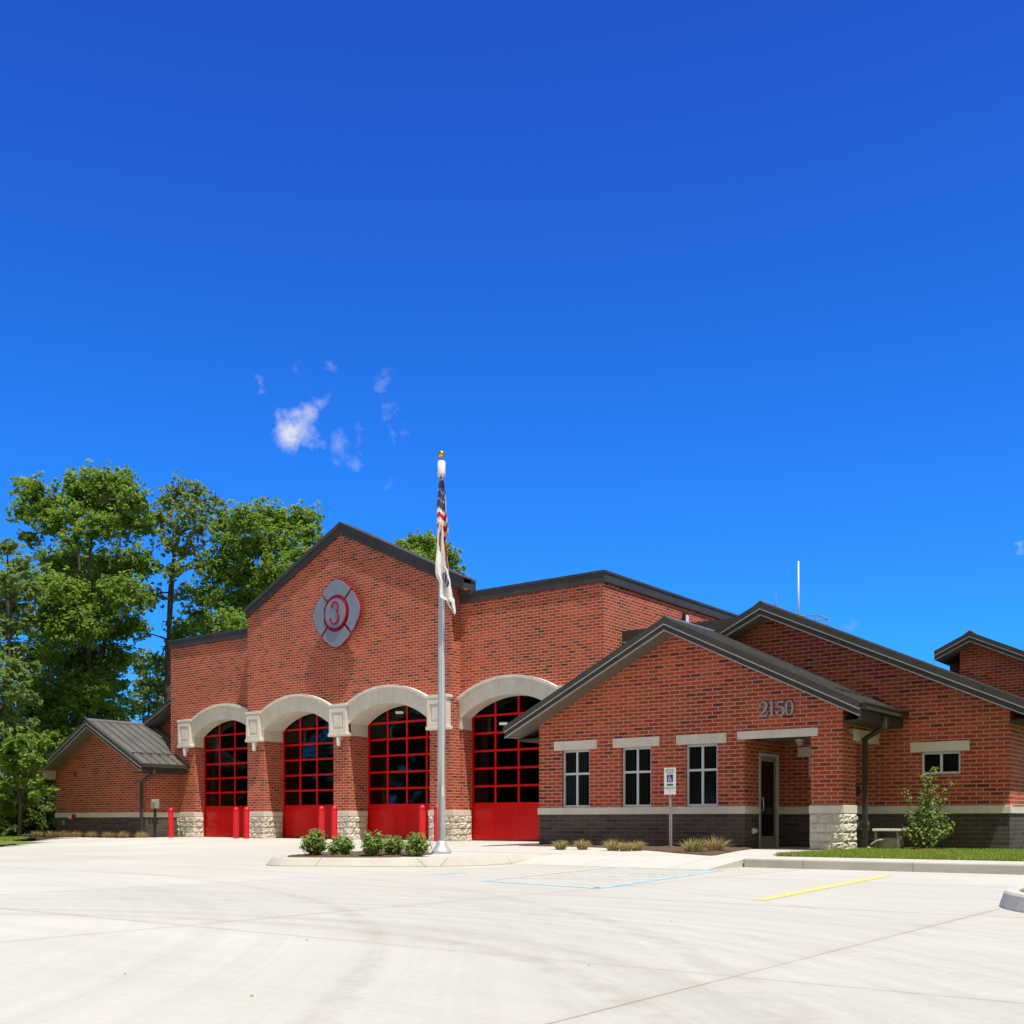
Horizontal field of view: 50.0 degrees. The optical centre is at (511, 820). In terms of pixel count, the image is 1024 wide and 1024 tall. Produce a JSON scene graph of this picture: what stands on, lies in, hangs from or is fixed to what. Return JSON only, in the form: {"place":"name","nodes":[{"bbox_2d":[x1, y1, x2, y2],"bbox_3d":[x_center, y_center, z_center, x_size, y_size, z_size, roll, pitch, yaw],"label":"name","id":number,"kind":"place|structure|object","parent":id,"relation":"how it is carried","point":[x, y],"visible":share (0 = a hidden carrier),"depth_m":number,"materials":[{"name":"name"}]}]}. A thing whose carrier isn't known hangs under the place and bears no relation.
{"place":"outdoors","nodes":[
{"label":"outdoors","id":0,"kind":"place"},
{"bbox_2d":[0,834,55,846],"bbox_3d":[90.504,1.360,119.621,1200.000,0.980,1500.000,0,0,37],"label":"ground","id":1,"kind":"structure","parent":0,"point":[14,845],"depth_m":44.52,"materials":[{"name":"beige concrete"}]},
{"bbox_2d":[0,840,29,844],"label":"lawn strip","id":2,"kind":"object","parent":1,"relation":"on","point":[8,842],"visible":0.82,"depth_m":37.86,"materials":[{"name":"green plant"}]},
{"bbox_2d":[0,836,28,840],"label":"turf","id":3,"kind":"structure","parent":2,"relation":"on","point":[5,838],"depth_m":40.44,"materials":[{"name":"green plant"}]},
{"bbox_2d":[0,538,48,836],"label":"ash tree","id":4,"kind":"object","parent":1,"relation":"on","point":[14,668],"visible":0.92,"depth_m":51.92,"materials":[{"name":"green plant"}]},
{"bbox_2d":[0,775,48,839],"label":"bush","id":5,"kind":"object","parent":1,"relation":"on","point":[33,820],"visible":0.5,"depth_m":49.54,"materials":[{"name":"green plant"}]},
{"bbox_2d":[0,738,51,781],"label":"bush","id":6,"kind":"object","parent":1,"relation":"on","point":[2,777],"visible":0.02,"depth_m":65.52,"materials":[{"name":"green plant"}]},
{"bbox_2d":[0,726,59,840],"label":"young maple","id":7,"kind":"object","parent":1,"relation":"on","point":[29,772],"visible":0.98,"depth_m":45.52,"materials":[{"name":"green plant"}]},
{"bbox_2d":[32,779,55,836],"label":"bush","id":8,"kind":"object","parent":1,"relation":"on","point":[49,800],"visible":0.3,"depth_m":52.94,"materials":[{"name":"green plant"}]},
{"bbox_2d":[4,458,163,758],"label":"maple tree","id":9,"kind":"object","parent":1,"relation":"on","point":[80,688],"visible":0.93,"depth_m":57.04,"materials":[{"name":"green plant"}]},
{"bbox_2d":[114,646,164,721],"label":"linden tree","id":10,"kind":"object","parent":1,"relation":"on","point":[147,686],"visible":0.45,"depth_m":64.61,"materials":[{"name":"green plant"}]},
{"bbox_2d":[133,470,226,703],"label":"elm tree","id":11,"kind":"object","parent":1,"relation":"on","point":[174,570],"visible":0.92,"depth_m":59.59,"materials":[{"name":"green plant"}]},
{"bbox_2d":[153,496,324,676],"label":"bushy tree","id":12,"kind":"object","parent":1,"relation":"on","point":[244,571],"visible":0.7,"depth_m":62.31,"materials":[{"name":"green plant"}]},
{"bbox_2d":[394,528,469,576],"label":"maple tree","id":13,"kind":"object","parent":1,"relation":"on","point":[425,546],"visible":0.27,"depth_m":61.61,"materials":[{"name":"green plant"}]},
{"bbox_2d":[35,521,1023,849],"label":"fire station","id":14,"kind":"object","parent":1,"relation":"on","point":[591,707],"visible":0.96,"depth_m":34.81,"materials":[{"name":"red brick"}]},
{"bbox_2d":[183,748,188,755],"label":"wall light","id":15,"kind":"object","parent":14,"relation":"attached to","point":[185,750],"visible":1,"depth_m":45.02,"materials":[{"name":"white paint"}]},
{"bbox_2d":[204,720,247,836],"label":"garage door","id":16,"kind":"structure","parent":14,"relation":"in","point":[225,746],"depth_m":44.52,"materials":[{"name":"red metal"}]},
{"bbox_2d":[252,742,257,750],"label":"wall light","id":17,"kind":"object","parent":14,"relation":"attached to","point":[254,744],"visible":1,"depth_m":41.72,"materials":[{"name":"white paint"}]},
{"bbox_2d":[283,714,333,838],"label":"garage door","id":18,"kind":"structure","parent":14,"relation":"in","point":[308,750],"depth_m":41.60,"materials":[{"name":"red metal"}]},
{"bbox_2d":[313,578,361,648],"bbox_3d":[-6.161,-7.350,38.959,2.463,2.513,0.377,0,0,37],"label":"emblem sign","id":19,"kind":"object","parent":14,"relation":"attached to","point":[335,612],"visible":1,"depth_m":38.79,"materials":[{"name":"grey metal"}]},
{"bbox_2d":[336,736,341,745],"bbox_3d":[-6.136,-2.845,39.042,0.170,0.370,0.215,0,0,37],"label":"wall light","id":20,"kind":"object","parent":14,"relation":"attached to","point":[338,738],"visible":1,"depth_m":38.95,"materials":[{"name":"white paint"}]},
{"bbox_2d":[368,705,429,839],"bbox_3d":[-3.661,-1.815,38.518,3.900,4.970,0.084,0,0,37],"label":"garage door","id":21,"kind":"structure","parent":14,"relation":"in","point":[398,738],"depth_m":38.77,"materials":[{"name":"glass"}]},
{"bbox_2d":[472,696,540,841],"bbox_3d":[0.234,-1.815,35.571,4.010,4.970,0.084,0,0,37],"label":"garage door","id":22,"kind":"structure","parent":14,"relation":"in","point":[505,771],"depth_m":35.95,"materials":[{"name":"red metal"}]},
{"bbox_2d":[564,749,589,807],"bbox_3d":[1.726,-1.103,28.683,0.860,1.495,0.090,0,0,37],"label":"window","id":23,"kind":"structure","parent":14,"relation":"in","point":[576,762],"depth_m":28.66,"materials":[{"name":"glass"}]},
{"bbox_2d":[623,747,650,806],"bbox_3d":[3.177,-1.103,27.585,0.860,1.495,0.090,0,0,37],"label":"window","id":24,"kind":"structure","parent":14,"relation":"in","point":[636,760],"depth_m":27.56,"materials":[{"name":"glass"}]},
{"bbox_2d":[681,613,688,621],"bbox_3d":[5.795,-6.760,36.871,0.210,0.420,0.300,0,0,37],"label":"flood light","id":25,"kind":"object","parent":14,"relation":"attached to","point":[685,616],"visible":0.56,"depth_m":36.75,"materials":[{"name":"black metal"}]},
{"bbox_2d":[687,744,716,805],"bbox_3d":[4.616,-1.103,26.496,0.850,1.495,0.090,0,0,37],"label":"window","id":26,"kind":"structure","parent":14,"relation":"in","point":[701,758],"depth_m":26.47,"materials":[{"name":"glass"}]},
{"bbox_2d":[752,828,757,833],"bbox_3d":[5.771,0.235,26.083,0.090,0.130,0.200,0,0,37],"label":"outlet cover","id":27,"kind":"object","parent":14,"relation":"attached to","point":[754,830],"visible":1,"depth_m":26.02,"materials":[{"name":"white paint"}]},
{"bbox_2d":[759,753,778,847],"bbox_3d":[6.241,-0.495,26.834,0.194,2.290,1.130,0,0,37],"label":"entrance door","id":28,"kind":"structure","parent":14,"relation":"in","point":[768,763],"depth_m":26.90,"materials":[{"name":"black glass"}]},
{"bbox_2d":[759,700,793,716],"bbox_3d":[6.069,-2.583,25.216,0.849,0.366,0.058,0,0,37],"label":"house number","id":29,"kind":"object","parent":14,"relation":"attached to","point":[785,709],"visible":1,"depth_m":25.17,"materials":[{"name":"metal"}]},
{"bbox_2d":[795,739,803,745],"bbox_3d":[6.900,-1.877,26.379,0.200,0.145,0.200,0,0,37],"label":"porch light","id":30,"kind":"object","parent":14,"relation":"attached to","point":[799,742],"visible":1,"depth_m":26.32,"materials":[{"name":"white paint"}]},
{"bbox_2d":[808,756,810,776],"bbox_3d":[7.731,-1.340,27.024,0.880,0.520,0.090,0,0,37],"label":"window","id":31,"kind":"structure","parent":14,"relation":"in","point":[809,758],"depth_m":27.24,"materials":[{"name":"grey metal"}]},
{"bbox_2d":[802,614,828,625],"bbox_3d":[9.696,-6.208,35.424,0.654,0.716,1.036,0,0,37],"label":"hatch railing","id":32,"kind":"object","parent":14,"relation":"on","point":[827,619],"visible":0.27,"depth_m":35.33,"materials":[{"name":"grey metal"}]},
{"bbox_2d":[856,786,860,794],"bbox_3d":[8.267,-0.730,26.398,0.220,0.214,0.120,0,0,37],"label":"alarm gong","id":33,"kind":"object","parent":14,"relation":"attached to","point":[858,790],"visible":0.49,"depth_m":26.33,"materials":[{"name":"black metal"}]},
{"bbox_2d":[856,820,869,829],"bbox_3d":[8.368,0.100,26.242,0.384,0.240,0.265,0,0,37],"label":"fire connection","id":34,"kind":"object","parent":14,"relation":"attached to","point":[859,823],"visible":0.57,"depth_m":26.25,"materials":[{"name":"metal"}]},
{"bbox_2d":[922,751,959,774],"bbox_3d":[9.924,-1.340,25.365,0.880,0.520,0.090,0,0,37],"label":"window","id":35,"kind":"structure","parent":14,"relation":"in","point":[948,761],"depth_m":25.33,"materials":[{"name":"glass"}]},
{"bbox_2d":[31,830,43,837],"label":"ornamental grass","id":36,"kind":"object","parent":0,"point":[36,834],"depth_m":47.87,"materials":[{"name":"plant"}]},
{"bbox_2d":[28,837,63,838],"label":"mulch bed","id":37,"kind":"object","parent":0,"point":[44,838],"visible":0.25,"depth_m":46.83,"materials":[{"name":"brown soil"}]},
{"bbox_2d":[45,830,58,837],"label":"ornamental grass","id":38,"kind":"object","parent":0,"point":[50,835],"depth_m":47.24,"materials":[{"name":"plant"}]},
{"bbox_2d":[57,830,69,836],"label":"ornamental grass","id":39,"kind":"object","parent":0,"point":[64,834],"depth_m":46.56,"materials":[{"name":"plant"}]},
{"bbox_2d":[70,830,80,836],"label":"ornamental grass","id":40,"kind":"object","parent":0,"point":[75,834],"depth_m":46.07,"materials":[{"name":"plant"}]},
{"bbox_2d":[85,831,98,837],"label":"ornamental grass","id":41,"kind":"object","parent":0,"point":[92,835],"depth_m":45.36,"materials":[{"name":"plant"}]},
{"bbox_2d":[99,831,114,837],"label":"ornamental grass","id":42,"kind":"object","parent":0,"point":[106,835],"depth_m":44.60,"materials":[{"name":"plant"}]},
{"bbox_2d":[116,832,134,837],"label":"ornamental grass","id":43,"kind":"object","parent":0,"point":[122,835],"depth_m":43.97,"materials":[{"name":"plant"}]},
{"bbox_2d":[284,850,542,857],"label":"pavement","id":44,"kind":"structure","parent":0,"point":[458,854],"depth_m":20.84,"materials":[{"name":"concrete"}]},
{"bbox_2d":[287,850,432,856],"bbox_3d":[-2.760,0.635,21.608,2.422,0.038,4.162,0,0,15],"label":"mulch bed","id":45,"kind":"object","parent":44,"relation":"on","point":[360,854],"visible":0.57,"depth_m":20.22,"materials":[{"name":"brown soil"}]},
{"bbox_2d":[299,828,328,854],"bbox_3d":[-3.667,0.401,20.359,0.557,0.548,0.577,0,0,-7],"label":"shrub","id":46,"kind":"object","parent":45,"relation":"on","point":[314,844],"visible":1,"depth_m":20.27,"materials":[{"name":"green plant"}]},
{"bbox_2d":[324,834,354,854],"bbox_3d":[-3.193,0.463,20.406,0.599,0.448,0.523,0,0,-12],"label":"shrub","id":47,"kind":"object","parent":45,"relation":"on","point":[341,846],"visible":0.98,"depth_m":20.31,"materials":[{"name":"green plant"}]},
{"bbox_2d":[360,829,386,855],"bbox_3d":[-2.490,0.408,20.052,0.547,0.511,0.579,0,0,37],"label":"shrub","id":48,"kind":"object","parent":45,"relation":"on","point":[371,846],"visible":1,"depth_m":19.95,"materials":[{"name":"green plant"}]},
{"bbox_2d":[382,834,405,854],"bbox_3d":[-2.268,0.473,20.789,0.520,0.447,0.482,0,0,13],"label":"shrub","id":49,"kind":"object","parent":45,"relation":"on","point":[392,846],"visible":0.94,"depth_m":20.70,"materials":[{"name":"green plant"}]},
{"bbox_2d":[399,832,431,856],"bbox_3d":[-1.764,0.436,20.199,0.587,0.487,0.547,0,0,21],"label":"shrub","id":50,"kind":"object","parent":45,"relation":"on","point":[417,845],"visible":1,"depth_m":20.09,"materials":[{"name":"green plant"}]},
{"bbox_2d":[266,851,564,866],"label":"island kerb","id":51,"kind":"structure","parent":44,"relation":"on","point":[281,860],"depth_m":19.36,"materials":[{"name":"concrete"}]},
{"bbox_2d":[431,450,450,852],"bbox_3d":[-1.425,-3.417,22.203,0.410,8.135,0.410,0,0,37],"label":"flagpole","id":52,"kind":"object","parent":44,"relation":"on","point":[441,846],"visible":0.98,"depth_m":22.14,"materials":[{"name":"metal"}]},
{"bbox_2d":[437,476,448,573],"bbox_3d":[-1.377,-5.810,22.021,0.243,2.200,0.162,0,0,9],"label":"flag","id":53,"kind":"object","parent":52,"relation":"hanging from","point":[441,508],"visible":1,"depth_m":22.01,"materials":[{"name":"multicoloured fabric"}]},
{"bbox_2d":[435,520,455,614],"bbox_3d":[-1.327,-5.049,21.936,0.411,1.900,0.156,0,0,2],"label":"flag","id":54,"kind":"object","parent":52,"relation":"hanging from","point":[442,575],"visible":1,"depth_m":21.91,"materials":[{"name":"white fabric"}]},
{"bbox_2d":[0,837,1023,1023],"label":"parking lot","id":55,"kind":"structure","parent":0,"point":[198,930],"depth_m":7.24,"materials":[{"name":"concrete"}]},
{"bbox_2d":[133,831,151,837],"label":"ornamental grass","id":56,"kind":"object","parent":55,"relation":"on","point":[139,835],"depth_m":43.27,"materials":[{"name":"plant"}]},
{"bbox_2d":[151,799,158,837],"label":"meter box","id":57,"kind":"object","parent":55,"relation":"on","point":[154,803],"visible":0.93,"depth_m":43.51,"materials":[{"name":"grey metal"}]},
{"bbox_2d":[168,808,173,837],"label":"bollard","id":58,"kind":"object","parent":55,"relation":"on","point":[170,822],"visible":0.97,"depth_m":43.52,"materials":[{"name":"red metal"}]},
{"bbox_2d":[233,807,238,838],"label":"bollard","id":59,"kind":"object","parent":55,"relation":"on","point":[235,822],"visible":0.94,"depth_m":41.10,"materials":[{"name":"red metal"}]},
{"bbox_2d":[244,807,249,838],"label":"bollard","id":60,"kind":"object","parent":55,"relation":"on","point":[246,822],"visible":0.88,"depth_m":40.73,"materials":[{"name":"red metal"}]},
{"bbox_2d":[318,806,324,839],"bbox_3d":[-6.655,0.089,38.391,0.210,1.230,0.213,0,0,37],"label":"bollard","id":61,"kind":"object","parent":55,"relation":"on","point":[321,817],"visible":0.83,"depth_m":38.30,"materials":[{"name":"red metal"}]},
{"bbox_2d":[331,806,336,839],"bbox_3d":[-6.140,0.089,38.001,0.210,1.230,0.213,0,0,37],"label":"bollard","id":62,"kind":"object","parent":55,"relation":"on","point":[333,820],"visible":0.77,"depth_m":37.91,"materials":[{"name":"red metal"}]},
{"bbox_2d":[419,805,425,838],"bbox_3d":[-2.903,0.089,35.552,0.210,1.230,0.213,0,0,37],"label":"bollard","id":63,"kind":"object","parent":55,"relation":"on","point":[422,808],"visible":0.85,"depth_m":35.46,"materials":[{"name":"red metal"}]},
{"bbox_2d":[434,805,437,841],"bbox_3d":[-2.396,0.089,35.168,0.210,1.230,0.213,0,0,37],"label":"bollard","id":64,"kind":"object","parent":55,"relation":"on","point":[435,823],"visible":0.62,"depth_m":35.08,"materials":[{"name":"red metal"}]},
{"bbox_2d":[429,867,722,887],"bbox_3d":[1.493,0.793,16.235,5.027,0.005,4.239,0,0,-41],"label":"road marking","id":65,"kind":"object","parent":55,"relation":"on","point":[605,878],"visible":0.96,"depth_m":15.22,"materials":[{"name":"blue paint"}]},
{"bbox_2d":[515,854,743,869],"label":"kerb ramp","id":66,"kind":"structure","parent":55,"relation":"on","point":[695,863],"depth_m":19.56,"materials":[{"name":"concrete"}]},
{"bbox_2d":[752,875,892,899],"bbox_3d":[4.008,0.796,13.621,0.160,0.001,5.886,0,0,31],"label":"road marking","id":67,"kind":"object","parent":55,"relation":"on","point":[812,889],"visible":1,"depth_m":12.96,"materials":[{"name":"yellow paint"}]},
{"bbox_2d":[744,858,1023,874],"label":"kerb","id":68,"kind":"structure","parent":55,"relation":"on","point":[971,868],"depth_m":17.50,"materials":[{"name":"concrete"}]},
{"bbox_2d":[1000,886,1023,912],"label":"island kerb","id":69,"kind":"structure","parent":55,"relation":"on","point":[1012,899],"depth_m":9.89,"materials":[{"name":"concrete"}]},
{"bbox_2d":[0,0,1023,743],"label":"sky","id":70,"kind":"structure","parent":0,"point":[702,301],"materials":[{"name":"blue"}]},
{"bbox_2d":[552,840,567,849],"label":"ornamental grass","id":71,"kind":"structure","parent":0,"point":[561,845],"depth_m":24.79,"materials":[{"name":"beige plant"}]},
{"bbox_2d":[572,839,592,849],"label":"ornamental grass","id":72,"kind":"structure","parent":0,"point":[584,845],"depth_m":24.80,"materials":[{"name":"plant"}]},
{"bbox_2d":[601,840,623,850],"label":"ornamental grass","id":73,"kind":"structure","parent":0,"point":[611,846],"depth_m":23.94,"materials":[{"name":"plant"}]},
{"bbox_2d":[616,842,635,850],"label":"ornamental grass","id":74,"kind":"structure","parent":0,"point":[625,847],"depth_m":23.56,"materials":[{"name":"beige plant"}]},
{"bbox_2d":[629,838,648,850],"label":"ornamental grass","id":75,"kind":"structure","parent":0,"point":[639,846],"depth_m":23.95,"materials":[{"name":"plant"}]},
{"bbox_2d":[672,836,714,851],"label":"ornamental grass","id":76,"kind":"object","parent":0,"point":[692,847],"depth_m":22.05,"materials":[{"name":"beige plant"}]},
{"bbox_2d":[383,845,1023,863],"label":"pavement","id":77,"kind":"structure","parent":0,"point":[767,852],"depth_m":22.69,"materials":[{"name":"concrete"}]},
{"bbox_2d":[521,844,752,854],"bbox_3d":[3.568,0.618,25.675,3.794,0.048,9.404,0,0,-23],"label":"mulch bed","id":78,"kind":"object","parent":77,"relation":"on","point":[677,849],"visible":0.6,"depth_m":24.35,"materials":[{"name":"brown soil"}]},
{"bbox_2d":[664,768,675,847],"bbox_3d":[3.634,-0.260,25.197,0.304,1.920,0.060,0,0,37],"label":"parking sign","id":79,"kind":"object","parent":77,"relation":"on","point":[670,778],"visible":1,"depth_m":25.18,"materials":[{"name":"white metal"}]},
{"bbox_2d":[702,835,732,850],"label":"ornamental grass","id":80,"kind":"object","parent":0,"point":[718,845],"depth_m":22.53,"materials":[{"name":"plant"}]},
{"bbox_2d":[798,561,798,614],"bbox_3d":[9.249,-7.118,35.479,0.092,2.537,0.092,0,0,-30],"label":"antenna","id":81,"kind":"object","parent":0,"point":[798,587],"visible":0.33,"depth_m":35.45,"materials":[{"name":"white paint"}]},
{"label":"lawn strip","id":82,"kind":"structure","parent":0,"visible":0},
{"bbox_2d":[867,829,905,849],"bbox_3d":[8.436,0.438,24.794,0.743,0.525,0.515,0,0,37],"label":"bench","id":83,"kind":"object","parent":82,"relation":"on","point":[889,838],"visible":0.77,"depth_m":24.75,"materials":[{"name":"white paint"}]},
{"bbox_2d":[776,846,1023,860],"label":"turf","id":84,"kind":"structure","parent":82,"relation":"on","point":[995,854],"depth_m":20.52,"materials":[{"name":"green plant"}]},
{"bbox_2d":[908,848,950,849],"bbox_3d":[9.172,0.630,24.429,1.171,0.056,1.039,0,0,37],"label":"mulch bed","id":85,"kind":"object","parent":82,"relation":"on","point":[926,848],"visible":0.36,"depth_m":24.27,"materials":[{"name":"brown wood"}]},
{"bbox_2d":[901,766,954,848],"bbox_3d":[9.252,-0.275,24.425,1.293,1.877,0.610,0,0,-1],"label":"young tree","id":86,"kind":"object","parent":85,"relation":"on","point":[922,829],"visible":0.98,"depth_m":24.37,"materials":[{"name":"green plant"}]}
]}

